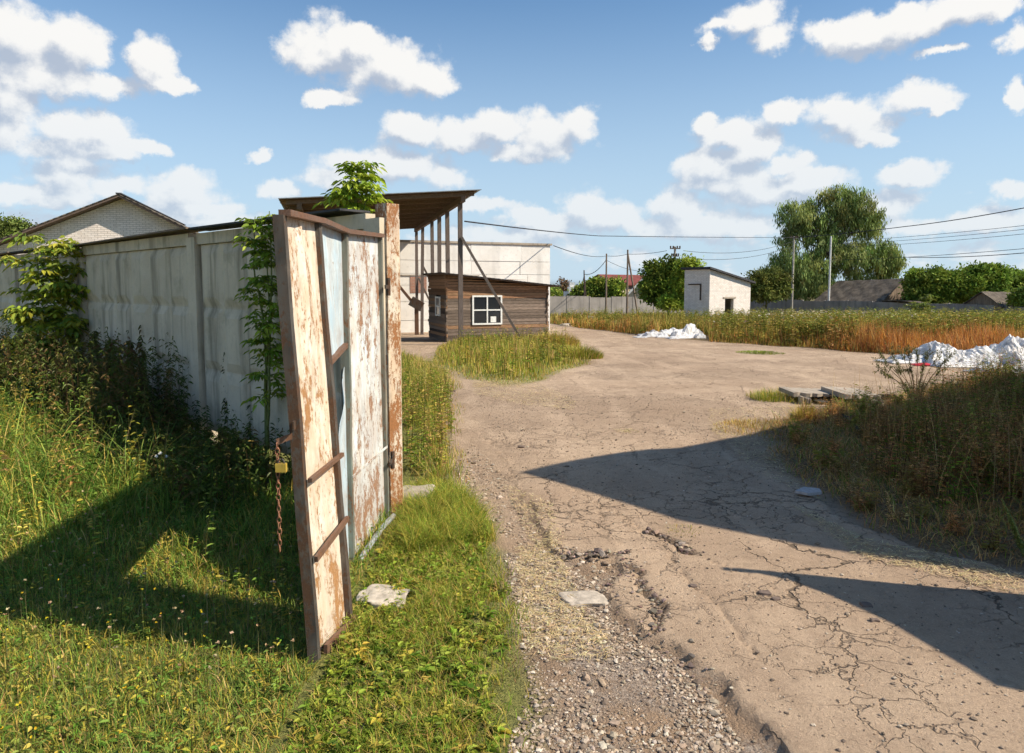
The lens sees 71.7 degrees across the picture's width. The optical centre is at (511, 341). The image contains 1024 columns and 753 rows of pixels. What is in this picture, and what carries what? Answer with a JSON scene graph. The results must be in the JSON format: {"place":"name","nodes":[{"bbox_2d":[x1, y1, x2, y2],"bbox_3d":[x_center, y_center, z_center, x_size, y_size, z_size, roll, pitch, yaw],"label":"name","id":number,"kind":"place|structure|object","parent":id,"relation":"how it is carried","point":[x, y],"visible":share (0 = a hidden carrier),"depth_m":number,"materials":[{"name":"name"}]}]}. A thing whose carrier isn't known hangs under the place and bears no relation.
{"place":"outdoors","nodes":[
{"label":"outdoors","id":0,"kind":"place"},
{"bbox_2d":[0,192,198,254],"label":"gable building","id":1,"kind":"structure","parent":0,"point":[117,215],"depth_m":31.40,"materials":[{"name":"white brick"}]},
{"bbox_2d":[0,543,377,752],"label":"short grass","id":2,"kind":"structure","parent":0,"point":[104,663],"depth_m":3.70,"materials":[{"name":"green plant"}]},
{"bbox_2d":[0,350,400,752],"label":"grass","id":3,"kind":"structure","parent":0,"point":[105,492],"depth_m":4.83,"materials":[{"name":"green plant"}]},
{"bbox_2d":[220,352,239,446],"bbox_3d":[-3.151,0.687,7.983,0.261,1.239,0.251,0,5,0],"label":"nettle plant","id":4,"kind":"object","parent":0,"point":[224,402],"visible":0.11,"depth_m":7.92,"materials":[{"name":"green plant"}]},
{"bbox_2d":[244,405,263,455],"bbox_3d":[-2.759,0.945,7.599,0.245,0.792,0.246,2,5,20],"label":"nettle plant","id":5,"kind":"object","parent":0,"point":[248,406],"visible":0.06,"depth_m":7.55,"materials":[{"name":"green plant"}]},
{"bbox_2d":[271,460,555,752],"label":"grass","id":6,"kind":"structure","parent":0,"point":[442,517],"depth_m":3.74,"materials":[{"name":"green plant"}]},
{"bbox_2d":[0,289,1023,752],"bbox_3d":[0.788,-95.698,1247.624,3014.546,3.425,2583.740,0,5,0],"label":"ground","id":7,"kind":"structure","parent":0,"point":[746,727],"depth_m":3.82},
{"bbox_2d":[0,211,36,237],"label":"broadleaf tree","id":8,"kind":"object","parent":7,"relation":"on","point":[14,224],"visible":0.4,"depth_m":44.11,"materials":[{"name":"green plant"}]},
{"bbox_2d":[0,232,93,381],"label":"ash maple sapling","id":9,"kind":"object","parent":7,"relation":"on","point":[58,319],"visible":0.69,"depth_m":10.91,"materials":[{"name":"green plant"}]},
{"bbox_2d":[62,454,87,468],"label":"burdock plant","id":10,"kind":"object","parent":7,"relation":"on","point":[74,458],"visible":0.23,"depth_m":6.83,"materials":[{"name":"green plant"}]},
{"bbox_2d":[69,347,82,381],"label":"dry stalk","id":11,"kind":"object","parent":7,"relation":"on","point":[75,359],"visible":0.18,"depth_m":10.24,"materials":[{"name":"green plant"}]},
{"bbox_2d":[87,331,101,384],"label":"mugwort stalk","id":12,"kind":"object","parent":7,"relation":"on","point":[95,333],"visible":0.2,"depth_m":10.22,"materials":[{"name":"green plant"}]},
{"bbox_2d":[97,339,120,394],"bbox_3d":[-5.462,0.549,9.673,0.273,1.181,0.286,2,5,18],"label":"mugwort stalk","id":13,"kind":"object","parent":7,"relation":"on","point":[111,344],"visible":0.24,"depth_m":9.62,"materials":[{"name":"green plant"}]},
{"bbox_2d":[113,339,125,386],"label":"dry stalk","id":14,"kind":"object","parent":7,"relation":"on","point":[118,340],"visible":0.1,"depth_m":9.94,"materials":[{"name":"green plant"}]},
{"bbox_2d":[124,341,137,385],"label":"mugwort stalk","id":15,"kind":"object","parent":7,"relation":"on","point":[131,348],"visible":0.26,"depth_m":9.43,"materials":[{"name":"green plant"}]},
{"bbox_2d":[134,325,145,390],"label":"mugwort stalk","id":16,"kind":"object","parent":7,"relation":"on","point":[140,349],"visible":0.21,"depth_m":9.50,"materials":[{"name":"green plant"}]},
{"bbox_2d":[0,319,293,525],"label":"bushes","id":17,"kind":"object","parent":7,"relation":"on","point":[116,398],"visible":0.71,"depth_m":7.84,"materials":[{"name":"green plant"}]},
{"bbox_2d":[0,478,298,752],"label":"yellow wildflowers","id":18,"kind":"object","parent":7,"relation":"on","point":[140,672],"visible":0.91,"depth_m":3.70,"materials":[{"name":"yellow plant"}]},
{"bbox_2d":[0,208,402,479],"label":"concrete fence","id":19,"kind":"object","parent":7,"relation":"on","point":[181,286],"visible":0.38,"depth_m":8.29,"materials":[{"name":"concrete"}]},
{"bbox_2d":[232,211,286,461],"bbox_3d":[-2.340,0.059,6.816,0.687,2.609,0.557,0,5,0],"label":"ash maple sapling","id":20,"kind":"object","parent":7,"relation":"on","point":[268,352],"visible":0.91,"depth_m":6.75,"materials":[{"name":"green plant"}]},
{"bbox_2d":[312,160,392,213],"bbox_3d":[-1.451,-0.170,6.752,0.803,3.070,0.611,3,5,29],"label":"ash maple sapling","id":21,"kind":"object","parent":7,"relation":"on","point":[349,190],"visible":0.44,"depth_m":6.61,"materials":[{"name":"green plant"}]},
{"bbox_2d":[356,584,409,609],"bbox_3d":[-0.798,1.577,4.377,0.328,0.070,0.288,0,5,0],"label":"concrete lump","id":22,"kind":"object","parent":7,"relation":"on","point":[378,596],"visible":0.75,"depth_m":4.34,"materials":[{"name":"grey concrete"}]},
{"bbox_2d":[375,203,402,514],"bbox_3d":[-1.027,0.256,5.878,0.140,2.759,0.166,4,6,38],"label":"gate post","id":23,"kind":"object","parent":7,"relation":"on","point":[389,212],"visible":0.52,"depth_m":5.83,"materials":[{"name":"metal"}]},
{"bbox_2d":[272,209,395,663],"bbox_3d":[-1.030,0.404,4.630,0.286,2.341,2.288,0,5,0],"label":"gate leaf","id":24,"kind":"object","parent":23,"relation":"attached to","point":[330,286],"visible":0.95,"depth_m":4.05,"materials":[{"name":"metal"}]},
{"bbox_2d":[275,442,281,552],"bbox_3d":[-1.163,0.777,3.533,0.022,0.563,0.019,-4,6,-43],"label":"chain","id":25,"kind":"object","parent":24,"relation":"hanging from","point":[278,505],"visible":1,"depth_m":3.53,"materials":[{"name":"metal"}]},
{"bbox_2d":[275,458,286,471],"bbox_3d":[-1.143,0.613,3.510,0.052,0.067,0.024,0,5,0],"label":"padlock","id":26,"kind":"object","parent":25,"relation":"hanging from","point":[280,467],"visible":1,"depth_m":3.50,"materials":[{"name":"gold metal"}]},
{"bbox_2d":[278,189,519,340],"bbox_3d":[-5.658,-2.998,33.237,9.064,6.384,15.264,-1,5,-15],"label":"timber canopy","id":27,"kind":"object","parent":7,"relation":"on","point":[418,211],"visible":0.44,"depth_m":28.10,"materials":[{"name":"brown wood"}]},
{"bbox_2d":[403,484,434,502],"bbox_3d":[-0.849,1.382,6.272,0.413,0.192,0.332,0,5,0],"label":"concrete footing","id":28,"kind":"object","parent":7,"relation":"on","point":[415,489],"visible":0.3,"depth_m":6.21,"materials":[{"name":"beige concrete"}]},
{"bbox_2d":[401,348,478,488],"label":"verge weeds","id":29,"kind":"object","parent":7,"relation":"on","point":[434,395],"visible":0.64,"depth_m":9.33,"materials":[{"name":"green plant"}]},
{"bbox_2d":[400,240,551,332],"label":"long building","id":30,"kind":"structure","parent":7,"relation":"on","point":[527,262],"depth_m":42.70,"materials":[{"name":"concrete"}]},
{"bbox_2d":[555,276,571,292],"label":"broadleaf tree","id":31,"kind":"object","parent":7,"relation":"on","point":[563,282],"visible":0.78,"depth_m":123.39,"materials":[{"name":"brown plant"}]},
{"bbox_2d":[564,282,574,295],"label":"white gate tower","id":32,"kind":"structure","parent":7,"relation":"on","point":[571,284],"depth_m":116.72,"materials":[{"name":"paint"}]},
{"bbox_2d":[583,270,585,295],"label":"utility pole","id":33,"kind":"object","parent":7,"relation":"on","point":[584,284],"visible":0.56,"depth_m":109.60,"materials":[{"name":"metal"}]},
{"bbox_2d":[566,275,629,297],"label":"broadleaf tree","id":34,"kind":"object","parent":7,"relation":"on","point":[595,286],"visible":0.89,"depth_m":114.33,"materials":[{"name":"green plant"}]},
{"bbox_2d":[605,254,606,312],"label":"utility pole","id":35,"kind":"object","parent":7,"relation":"on","point":[606,285],"visible":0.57,"depth_m":97.62,"materials":[{"name":"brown wood"}]},
{"bbox_2d":[553,245,603,256],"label":"overhead wire","id":36,"kind":"object","parent":35,"relation":"attached to","point":[577,253],"visible":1,"depth_m":61.09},
{"bbox_2d":[585,274,641,296],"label":"village house","id":37,"kind":"structure","parent":7,"relation":"on","point":[636,278],"depth_m":149.29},
{"bbox_2d":[550,296,680,314],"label":"concrete fence","id":38,"kind":"object","parent":7,"relation":"on","point":[561,304],"visible":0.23,"depth_m":103.31,"materials":[{"name":"grey concrete"}]},
{"bbox_2d":[626,250,637,312],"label":"utility pole","id":39,"kind":"object","parent":7,"relation":"on","point":[628,260],"visible":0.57,"depth_m":97.61,"materials":[{"name":"brown wood"}]},
{"bbox_2d":[625,279,642,297],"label":"village house","id":40,"kind":"structure","parent":7,"relation":"on","point":[630,294],"depth_m":136.34,"materials":[{"name":"white paint"}]},
{"bbox_2d":[633,330,668,337],"bbox_3d":[6.813,-0.372,35.231,1.816,0.329,2.300,0,5,0],"label":"plastic heap","id":41,"kind":"object","parent":7,"relation":"on","point":[652,333],"visible":1,"depth_m":34.81,"materials":[{"name":"white plastic"}]},
{"bbox_2d":[634,253,681,313],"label":"broadleaf tree","id":42,"kind":"object","parent":7,"relation":"on","point":[652,286],"visible":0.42,"depth_m":72.83,"materials":[{"name":"green plant"}]},
{"bbox_2d":[670,246,680,312],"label":"utility pole","id":43,"kind":"object","parent":7,"relation":"on","point":[674,253],"visible":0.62,"depth_m":85.26,"materials":[{"name":"concrete"}]},
{"bbox_2d":[656,251,705,313],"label":"broadleaf tree","id":44,"kind":"object","parent":7,"relation":"on","point":[675,298],"visible":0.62,"depth_m":69.38,"materials":[{"name":"green plant"}]},
{"bbox_2d":[660,327,702,334],"bbox_3d":[8.905,-0.552,37.976,2.582,0.427,2.600,0,5,0],"label":"plastic heap","id":45,"kind":"object","parent":7,"relation":"on","point":[669,331],"visible":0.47,"depth_m":37.19,"materials":[{"name":"white plastic"}]},
{"bbox_2d":[666,323,705,338],"bbox_3d":[8.199,-0.491,33.717,1.996,0.711,2.100,0,5,0],"label":"plastic heap","id":46,"kind":"object","parent":7,"relation":"on","point":[690,330],"visible":0.99,"depth_m":33.67,"materials":[{"name":"white plastic"}]},
{"bbox_2d":[550,280,841,296],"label":"distant treeline","id":47,"kind":"object","parent":7,"relation":"on","point":[554,291],"visible":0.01,"depth_m":292.82,"materials":[{"name":"green plant"}]},
{"bbox_2d":[681,267,755,317],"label":"brick shed","id":48,"kind":"structure","parent":7,"relation":"on","point":[712,289],"depth_m":61.07,"materials":[{"name":"brick"}]},
{"bbox_2d":[461,335,1023,663],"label":"straw","id":49,"kind":"object","parent":7,"relation":"on","point":[581,618],"visible":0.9,"depth_m":4.74,"materials":[{"name":"beige plant"}]},
{"bbox_2d":[741,265,794,308],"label":"broadleaf tree","id":50,"kind":"object","parent":7,"relation":"on","point":[775,286],"visible":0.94,"depth_m":106.49,"materials":[{"name":"green plant"}]},
{"bbox_2d":[745,385,810,402],"bbox_3d":[4.575,0.868,12.091,1.228,0.244,1.223,0,5,0],"label":"grass tuft","id":51,"kind":"object","parent":7,"relation":"on","point":[778,393],"visible":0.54,"depth_m":12.05,"materials":[{"name":"green plant"}]},
{"bbox_2d":[549,306,1023,354],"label":"weed belt","id":52,"kind":"object","parent":7,"relation":"on","point":[868,331],"visible":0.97,"depth_m":27.71,"materials":[{"name":"green plant"}]},
{"bbox_2d":[790,236,797,311],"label":"utility pole","id":53,"kind":"object","parent":7,"relation":"on","point":[792,284],"visible":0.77,"depth_m":111.35,"materials":[{"name":"concrete"}]},
{"bbox_2d":[464,221,793,237],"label":"overhead wire","id":54,"kind":"object","parent":53,"relation":"attached to","point":[618,236],"visible":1,"depth_m":54.96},
{"bbox_2d":[681,246,791,259],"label":"overhead wire","id":55,"kind":"object","parent":53,"relation":"attached to","point":[736,258],"visible":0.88,"depth_m":94.14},
{"bbox_2d":[689,241,792,252],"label":"overhead wire","id":56,"kind":"object","parent":53,"relation":"attached to","point":[739,252],"visible":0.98,"depth_m":98.59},
{"bbox_2d":[794,208,1022,237],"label":"overhead wire","id":57,"kind":"object","parent":53,"relation":"attached to","point":[919,224],"visible":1,"depth_m":78.03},
{"bbox_2d":[780,396,819,422],"bbox_3d":[3.998,0.916,9.730,0.620,0.415,0.663,3,5,29],"label":"grass tuft","id":58,"kind":"object","parent":7,"relation":"on","point":[799,412],"visible":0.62,"depth_m":9.69,"materials":[{"name":"plant"}]},
{"bbox_2d":[688,309,969,331],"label":"white wildflowers","id":59,"kind":"object","parent":7,"relation":"on","point":[819,314],"visible":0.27,"depth_m":36.82,"materials":[{"name":"white plant"}]},
{"bbox_2d":[828,236,831,300],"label":"utility pole","id":60,"kind":"object","parent":7,"relation":"on","point":[829,278],"visible":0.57,"depth_m":111.35,"materials":[{"name":"grey concrete"}]},
{"bbox_2d":[842,225,1023,240],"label":"overhead wire","id":61,"kind":"object","parent":60,"relation":"attached to","point":[935,234],"visible":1,"depth_m":76.38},
{"bbox_2d":[845,248,1023,259],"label":"overhead wire","id":62,"kind":"object","parent":60,"relation":"attached to","point":[933,255],"visible":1,"depth_m":83.31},
{"bbox_2d":[847,229,1023,243],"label":"overhead wire","id":63,"kind":"object","parent":60,"relation":"attached to","point":[941,237],"visible":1,"depth_m":76.89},
{"bbox_2d":[854,234,1019,246],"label":"overhead wire","id":64,"kind":"object","parent":60,"relation":"attached to","point":[940,241],"visible":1,"depth_m":79.62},
{"bbox_2d":[758,183,909,300],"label":"willow tree","id":65,"kind":"object","parent":7,"relation":"on","point":[845,212],"visible":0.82,"depth_m":119.13,"materials":[{"name":"green plant"}]},
{"bbox_2d":[779,386,893,405],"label":"concrete slabs","id":66,"kind":"object","parent":7,"relation":"on","point":[817,393],"depth_m":11.68,"materials":[{"name":"concrete"}]},
{"bbox_2d":[826,395,858,412],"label":"grass tuft","id":67,"kind":"object","parent":7,"relation":"on","point":[843,403],"visible":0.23,"depth_m":10.31,"materials":[{"name":"plant"}]},
{"bbox_2d":[814,278,920,302],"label":"old barn","id":68,"kind":"structure","parent":7,"relation":"on","point":[884,290],"depth_m":110.13,"materials":[{"name":"grey wood"}]},
{"bbox_2d":[750,299,1023,313],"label":"concrete fence","id":69,"kind":"object","parent":7,"relation":"on","point":[809,305],"visible":0.41,"depth_m":105.20,"materials":[{"name":"grey concrete"}]},
{"bbox_2d":[902,301,917,311],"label":"ash maple sapling","id":70,"kind":"object","parent":7,"relation":"on","point":[912,305],"visible":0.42,"depth_m":61.92,"materials":[{"name":"green plant"}]},
{"bbox_2d":[871,341,957,398],"bbox_3d":[6.082,0.456,10.626,1.563,0.918,0.850,0,5,0],"label":"feathery bush","id":71,"kind":"object","parent":7,"relation":"on","point":[898,369],"visible":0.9,"depth_m":10.63,"materials":[{"name":"brown plant"}]},
{"bbox_2d":[914,302,933,313],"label":"ash maple sapling","id":72,"kind":"object","parent":7,"relation":"on","point":[922,304],"visible":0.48,"depth_m":59.81,"materials":[{"name":"green plant"}]},
{"bbox_2d":[917,294,937,312],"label":"ash maple sapling","id":73,"kind":"object","parent":7,"relation":"on","point":[928,298],"visible":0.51,"depth_m":61.77,"materials":[{"name":"green plant"}]},
{"bbox_2d":[898,261,972,303],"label":"broadleaf tree","id":74,"kind":"object","parent":7,"relation":"on","point":[940,282],"visible":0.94,"depth_m":102.35,"materials":[{"name":"green plant"}]},
{"bbox_2d":[874,334,1023,365],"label":"plastic sheeting","id":75,"kind":"object","parent":7,"relation":"on","point":[1015,343],"visible":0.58,"depth_m":19.12,"materials":[{"name":"white plastic"}]},
{"bbox_2d":[920,385,1023,519],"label":"reed clump","id":76,"kind":"object","parent":7,"relation":"on","point":[984,455],"visible":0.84,"depth_m":5.91,"materials":[{"name":"brown plant"}]},
{"bbox_2d":[943,259,1018,303],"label":"broadleaf tree","id":77,"kind":"object","parent":7,"relation":"on","point":[986,276],"visible":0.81,"depth_m":102.07,"materials":[{"name":"green plant"}]},
{"bbox_2d":[963,291,1016,314],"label":"plank shed","id":78,"kind":"structure","parent":7,"relation":"on","point":[995,299],"depth_m":89.49,"materials":[{"name":"grey wood"}]},
{"bbox_2d":[999,283,1023,308],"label":"broadleaf tree","id":79,"kind":"object","parent":7,"relation":"on","point":[1015,299],"visible":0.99,"depth_m":85.88,"materials":[{"name":"green plant"}]},
{"bbox_2d":[1001,499,1023,555],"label":"mullein spike","id":80,"kind":"object","parent":7,"relation":"on","point":[1017,537],"visible":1,"depth_m":4.97,"materials":[{"name":"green plant"}]},
{"bbox_2d":[1005,265,1023,291],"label":"broadleaf tree","id":81,"kind":"object","parent":7,"relation":"on","point":[1018,273],"visible":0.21,"depth_m":109.85,"materials":[{"name":"green plant"}]},
{"bbox_2d":[0,0,1023,285],"label":"sky","id":82,"kind":"structure","parent":0,"point":[687,122],"materials":[{"name":"blue"}]},
{"bbox_2d":[453,444,746,752],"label":"gravel","id":83,"kind":"structure","parent":0,"point":[735,746],"depth_m":3.46,"materials":[{"name":"grey gravel"}]},
{"bbox_2d":[558,590,608,607],"bbox_3d":[0.446,1.593,4.372,0.324,0.051,0.194,0,5,0],"label":"flat stone","id":84,"kind":"object","parent":83,"relation":"on","point":[594,598],"visible":0.91,"depth_m":4.35,"materials":[{"name":"grey stone"}]},
{"bbox_2d":[405,327,1023,752],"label":"road","id":85,"kind":"structure","parent":0,"point":[623,369],"depth_m":4.93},
{"bbox_2d":[400,285,424,334],"bbox_3d":[-5.422,-1.729,37.982,1.469,2.741,0.300,0,5,0],"label":"barrier boom","id":86,"kind":"object","parent":85,"relation":"on","point":[416,304],"visible":0.88,"depth_m":37.84,"materials":[{"name":"brown metal"}]},
{"bbox_2d":[422,272,560,341],"bbox_3d":[-1.019,-1.573,32.183,5.400,3.032,3.750,-2,5,-20],"label":"guard hut","id":87,"kind":"object","parent":85,"relation":"on","point":[525,304],"visible":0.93,"depth_m":30.77,"materials":[{"name":"brown wood"}]},
{"bbox_2d":[435,296,440,315],"bbox_3d":[-3.256,-1.549,31.182,0.070,0.850,0.800,-2,5,-20],"label":"window","id":88,"kind":"structure","parent":87,"relation":"in","point":[437,299],"depth_m":31.24,"materials":[{"name":"grey glass"}]},
{"bbox_2d":[472,295,501,324],"bbox_3d":[-1.067,-1.355,30.561,1.350,1.260,0.070,-2,5,-20],"label":"window","id":89,"kind":"structure","parent":87,"relation":"in","point":[486,310],"depth_m":30.54,"materials":[{"name":"white paint"}]},
{"bbox_2d":[432,323,590,383],"bbox_3d":[0.102,0.029,22.692,5.792,1.291,17.949,0,5,0],"label":"grass patch","id":90,"kind":"object","parent":85,"relation":"on","point":[514,353],"visible":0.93,"depth_m":18.88,"materials":[{"name":"green plant"}]},
{"bbox_2d":[534,329,578,345],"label":"grass tuft","id":91,"kind":"object","parent":85,"relation":"on","point":[569,340],"visible":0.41,"depth_m":26.49,"materials":[{"name":"plant"}]},
{"bbox_2d":[556,342,605,358],"bbox_3d":[1.984,0.241,20.792,1.654,0.537,1.683,0,5,0],"label":"grass tuft","id":92,"kind":"object","parent":85,"relation":"on","point":[578,352],"visible":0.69,"depth_m":20.43,"materials":[{"name":"plant"}]},
{"bbox_2d":[665,524,704,537],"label":"grass tuft","id":93,"kind":"object","parent":85,"relation":"on","point":[682,530],"visible":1,"depth_m":5.50,"materials":[{"name":"beige plant"}]},
{"bbox_2d":[725,419,748,425],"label":"grass tuft","id":94,"kind":"object","parent":85,"relation":"on","point":[738,421],"visible":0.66,"depth_m":9.64,"materials":[{"name":"plant"}]},
{"bbox_2d":[476,393,1023,752],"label":"cracks","id":95,"kind":"object","parent":85,"relation":"on","point":[682,546],"visible":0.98,"depth_m":4.90,"materials":[{"name":"asphalt"}]},
{"bbox_2d":[713,417,786,435],"bbox_3d":[3.187,1.083,9.376,1.052,0.182,1.053,0,5,0],"label":"grass tuft","id":96,"kind":"object","parent":85,"relation":"on","point":[752,425],"visible":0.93,"depth_m":9.34,"materials":[{"name":"plant"}]},
{"bbox_2d":[735,350,783,354],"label":"grass tuft","id":97,"kind":"object","parent":85,"relation":"on","point":[762,352],"visible":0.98,"depth_m":23.19,"materials":[{"name":"green plant"}]},
{"bbox_2d":[758,590,771,595],"bbox_3d":[1.554,1.549,4.365,0.078,0.025,0.062,0,5,0],"label":"stone chip","id":98,"kind":"object","parent":85,"relation":"on","point":[765,592],"visible":1,"depth_m":4.35,"materials":[{"name":"grey stone"}]},
{"bbox_2d":[752,385,784,401],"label":"grass tuft","id":99,"kind":"object","parent":85,"relation":"on","point":[771,398],"visible":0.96,"depth_m":11.77,"materials":[{"name":"green plant"}]},
{"bbox_2d":[772,596,780,600],"bbox_3d":[1.599,1.556,4.288,0.055,0.016,0.043,0,5,0],"label":"stone chip","id":100,"kind":"object","parent":85,"relation":"on","point":[774,598],"visible":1,"depth_m":4.28,"materials":[{"name":"grey stone"}]},
{"bbox_2d":[794,487,821,495],"bbox_3d":[2.682,1.347,6.373,0.226,0.028,0.182,-4,6,-41],"label":"slate piece","id":101,"kind":"object","parent":85,"relation":"on","point":[808,491],"visible":1,"depth_m":6.34,"materials":[{"name":"stone"}]},
{"bbox_2d":[859,601,872,606],"bbox_3d":[2.100,1.560,4.203,0.068,0.022,0.055,0,5,0],"label":"stone chip","id":102,"kind":"object","parent":85,"relation":"on","point":[865,604],"visible":1,"depth_m":4.19,"materials":[{"name":"grey stone"}]},
{"bbox_2d":[870,617,879,621],"bbox_3d":[2.048,1.574,4.008,0.056,0.018,0.040,0,5,0],"label":"stone chip","id":103,"kind":"object","parent":85,"relation":"on","point":[874,620],"visible":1,"depth_m":4.00,"materials":[{"name":"grey stone"}]},
{"bbox_2d":[755,339,1023,568],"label":"shaded weeds","id":104,"kind":"object","parent":85,"relation":"on","point":[998,390],"visible":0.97,"depth_m":7.02,"materials":[{"name":"green plant"}]},
{"bbox_2d":[912,363,930,365],"bbox_3d":[10.576,0.577,18.278,0.557,0.067,0.350,0,5,0],"label":"red rag","id":105,"kind":"object","parent":85,"relation":"on","point":[926,364],"visible":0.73,"depth_m":18.13,"materials":[{"name":"fabric"}]},
{"bbox_2d":[930,361,975,366],"bbox_3d":[11.154,0.561,17.901,1.039,0.144,0.600,0,5,0],"label":"plastic bag","id":106,"kind":"object","parent":85,"relation":"on","point":[952,364],"visible":0.69,"depth_m":17.69,"materials":[{"name":"white plastic"}]},
{"bbox_2d":[963,364,1023,374],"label":"plastic sheeting","id":107,"kind":"object","parent":85,"relation":"on","point":[994,368],"visible":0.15,"depth_m":16.01,"materials":[{"name":"white plastic"}]},
{"bbox_2d":[908,253,1021,257],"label":"overhead wire","id":108,"kind":"object","parent":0,"point":[962,256],"visible":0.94,"depth_m":82.09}
]}

